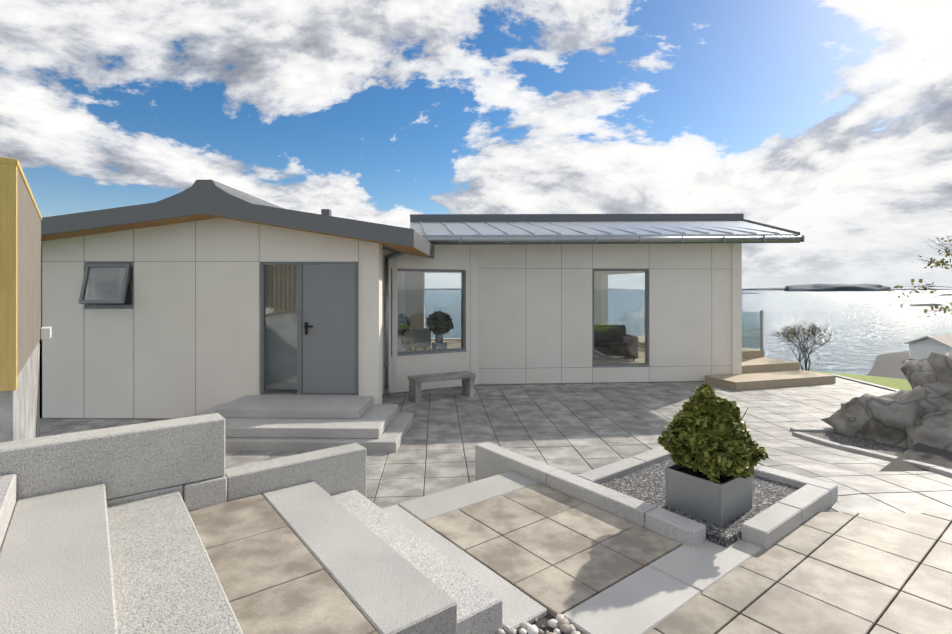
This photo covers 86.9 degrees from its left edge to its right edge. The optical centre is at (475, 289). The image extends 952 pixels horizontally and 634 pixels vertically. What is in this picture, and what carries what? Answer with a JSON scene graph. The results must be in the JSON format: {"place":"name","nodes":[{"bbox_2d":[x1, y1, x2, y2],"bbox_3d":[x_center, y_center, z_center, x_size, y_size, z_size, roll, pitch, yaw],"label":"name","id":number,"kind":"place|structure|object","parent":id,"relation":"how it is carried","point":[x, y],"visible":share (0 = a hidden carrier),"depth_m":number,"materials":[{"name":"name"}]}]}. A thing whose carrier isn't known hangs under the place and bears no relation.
{"place":"outdoors","nodes":[
{"label":"outdoors","id":0,"kind":"place"},
{"bbox_2d":[188,483,680,633],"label":"paving tiles","id":1,"kind":"object","parent":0,"point":[554,552],"visible":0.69,"depth_m":3.23,"materials":[{"name":"beige tile"}]},
{"bbox_2d":[0,0,951,289],"label":"sky","id":2,"kind":"structure","parent":0,"point":[829,122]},
{"bbox_2d":[40,377,951,556],"bbox_3d":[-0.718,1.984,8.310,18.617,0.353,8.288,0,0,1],"label":"patio paving","id":3,"kind":"structure","parent":0,"point":[622,421],"depth_m":7.33,"materials":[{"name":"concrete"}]},
{"bbox_2d":[0,157,41,442],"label":"neighbouring building wall","id":4,"kind":"structure","parent":3,"relation":"on","point":[20,268],"depth_m":3.21,"materials":[{"name":"wood"}]},
{"bbox_2d":[40,327,51,338],"bbox_3d":[-4.656,0.469,5.441,0.088,0.120,0.200,0,0,-39],"label":"wall lamp box","id":5,"kind":"object","parent":4,"relation":"attached to","point":[45,332],"visible":1,"depth_m":5.37,"materials":[{"name":"white"}]},
{"bbox_2d":[194,395,413,452],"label":"entrance steps","id":6,"kind":"structure","parent":3,"relation":"on","point":[282,423],"depth_m":7.00,"materials":[{"name":"concrete"}]},
{"bbox_2d":[40,218,741,418],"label":"house walls","id":7,"kind":"structure","parent":3,"relation":"on","point":[180,320],"depth_m":8.17,"materials":[{"name":"white paint"}]},
{"bbox_2d":[398,313,410,351],"bbox_3d":[-1.703,1.154,10.796,0.630,1.311,0.664,0,0,1],"label":"plant on pedestal","id":8,"kind":"object","parent":7,"relation":"in","point":[404,320],"depth_m":10.69,"materials":[{"name":"green plant"}]},
{"bbox_2d":[402,328,430,350],"bbox_3d":[-2.059,1.349,12.601,1.600,0.920,1.940,0,0,-28],"label":"dining set","id":9,"kind":"object","parent":7,"relation":"in","point":[425,332],"depth_m":11.96,"materials":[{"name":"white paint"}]},
{"bbox_2d":[41,180,799,266],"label":"roofs","id":10,"kind":"structure","parent":7,"relation":"on","point":[202,199],"depth_m":8.62,"materials":[{"name":"grey metal"}]},
{"bbox_2d":[426,311,453,349],"bbox_3d":[-0.820,1.143,11.263,0.665,1.332,0.617,0,0,38],"label":"plant on pedestal","id":11,"kind":"object","parent":7,"relation":"in","point":[439,337],"depth_m":11.14,"materials":[{"name":"green plant"}]},
{"bbox_2d":[384,235,803,394],"bbox_3d":[2.717,0.446,10.559,9.182,3.293,0.274,0,0,-7],"label":"gutter and downpipe","id":12,"kind":"object","parent":7,"relation":"attached to","point":[637,239],"visible":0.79,"depth_m":10.37,"materials":[{"name":"silver metal"}]},
{"bbox_2d":[594,325,637,360],"bbox_3d":[2.925,1.384,13.064,2.300,0.850,0.950,0,0,-4],"label":"dark sofa","id":13,"kind":"object","parent":7,"relation":"in","point":[618,343],"depth_m":12.68,"materials":[{"name":"grey fabric"}]},
{"bbox_2d":[0,413,837,633],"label":"granite stairs and walls","id":14,"kind":"structure","parent":3,"relation":"on","point":[99,534],"depth_m":3.00,"materials":[{"name":"grey stone"}]},
{"bbox_2d":[408,371,475,402],"bbox_3d":[-0.655,1.884,9.761,1.277,0.450,0.400,0,0,-28],"label":"concrete bench","id":15,"kind":"object","parent":3,"relation":"on","point":[466,377],"visible":0.98,"depth_m":9.63,"materials":[{"name":"grey concrete"}]},
{"bbox_2d":[599,458,799,547],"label":"planter gravel","id":16,"kind":"structure","parent":3,"relation":"on","point":[646,484],"depth_m":4.32,"materials":[{"name":"grey gravel"}]},
{"bbox_2d":[665,464,751,525],"bbox_3d":[1.877,1.604,4.057,0.500,0.310,0.460,0,0,-38],"label":"planter","id":17,"kind":"object","parent":16,"relation":"on","point":[722,502],"visible":0.85,"depth_m":3.89,"materials":[{"name":"zinc"},{"name":"soil"}]},
{"bbox_2d":[657,383,768,482],"bbox_3d":[1.883,1.148,4.055,0.731,0.771,0.783,0,0,1],"label":"boxwood shrub","id":18,"kind":"object","parent":17,"relation":"on","point":[708,433],"visible":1,"depth_m":3.89,"materials":[{"name":"green plant"}]},
{"bbox_2d":[517,443,951,633],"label":"gravel","id":19,"kind":"structure","parent":3,"relation":"on","point":[920,452],"depth_m":5.44,"materials":[{"name":"grey gravel"}]},
{"bbox_2d":[496,614,579,633],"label":"pebble strip","id":20,"kind":"object","parent":19,"relation":"on","point":[559,623],"visible":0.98,"depth_m":2.68,"materials":[{"name":"white stone"}]},
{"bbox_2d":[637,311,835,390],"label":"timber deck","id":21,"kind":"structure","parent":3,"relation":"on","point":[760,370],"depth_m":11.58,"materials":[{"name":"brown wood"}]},
{"bbox_2d":[820,386,951,446],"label":"outcrop rock","id":22,"kind":"object","parent":3,"relation":"on","point":[887,419],"visible":0.6,"depth_m":6.76,"materials":[{"name":"grey stone"}]},
{"bbox_2d":[899,419,951,451],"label":"outcrop rock","id":23,"kind":"object","parent":3,"relation":"on","point":[931,433],"visible":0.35,"depth_m":6.12,"materials":[{"name":"grey stone"}]},
{"bbox_2d":[392,231,644,378],"bbox_3d":[1.627,0.329,14.054,8.654,3.120,8.028,0,0,1],"label":"house interior","id":24,"kind":"object","parent":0,"point":[395,292],"visible":0.02,"depth_m":10.12,"materials":[{"name":"beige paint"}]},
{"bbox_2d":[425,290,951,375],"bbox_3d":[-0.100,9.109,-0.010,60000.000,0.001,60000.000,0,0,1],"label":"sea water","id":25,"kind":"structure","parent":0,"point":[864,337],"depth_m":151.94,"materials":[{"name":"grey liquid"}]},
{"bbox_2d":[425,283,951,305],"bbox_3d":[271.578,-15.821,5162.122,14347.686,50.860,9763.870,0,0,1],"label":"skerries","id":26,"kind":"structure","parent":25,"relation":"in","point":[840,287],"depth_m":2366.74,"materials":[{"name":"grey stone"}]},
{"bbox_2d":[645,512,951,633],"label":"paving","id":27,"kind":"structure","parent":0,"point":[845,573],"depth_m":3.07,"materials":[{"name":"beige tile"}]},
{"bbox_2d":[807,351,915,390],"bbox_3d":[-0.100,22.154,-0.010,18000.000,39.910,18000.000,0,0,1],"label":"terrain","id":28,"kind":"structure","parent":0,"point":[885,371],"depth_m":51.13,"materials":[{"name":"green grass"}]},
{"bbox_2d":[769,316,835,370],"bbox_3d":[8.284,1.495,12.848,1.370,1.610,1.785,0,0,27],"label":"bare bush","id":29,"kind":"object","parent":28,"relation":"on","point":[794,333],"visible":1,"depth_m":12.86,"materials":[{"name":"brown plant"}]},
{"bbox_2d":[830,374,898,391],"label":"edging curb","id":30,"kind":"structure","parent":28,"relation":"on","point":[871,384],"depth_m":11.16,"materials":[{"name":"concrete"}]},
{"bbox_2d":[790,427,951,476],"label":"kerb","id":31,"kind":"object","parent":28,"relation":"on","point":[797,431],"visible":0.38,"depth_m":6.23,"materials":[{"name":"concrete"}]},
{"bbox_2d":[803,432,951,469],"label":"gravel bed","id":32,"kind":"object","parent":31,"relation":"on","point":[893,450],"visible":0.23,"depth_m":6.71,"materials":[{"name":"grey gravel"}]},
{"bbox_2d":[888,236,951,317],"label":"birch tree","id":33,"kind":"object","parent":28,"relation":"on","point":[937,263],"visible":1,"depth_m":9.44,"materials":[{"name":"green plant"}]},
{"bbox_2d":[900,350,951,426],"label":"outcrop rock","id":34,"kind":"object","parent":28,"relation":"on","point":[933,371],"visible":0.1,"depth_m":6.82,"materials":[{"name":"grey stone"}]},
{"bbox_2d":[904,335,951,359],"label":"white boathouse","id":35,"kind":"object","parent":28,"relation":"on","point":[924,347],"visible":0.85,"depth_m":59.19,"materials":[{"name":"white"}]},
{"bbox_2d":[897,513,951,527],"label":"paving","id":36,"kind":"structure","parent":0,"point":[943,519],"depth_m":3.99,"materials":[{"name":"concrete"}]}
]}

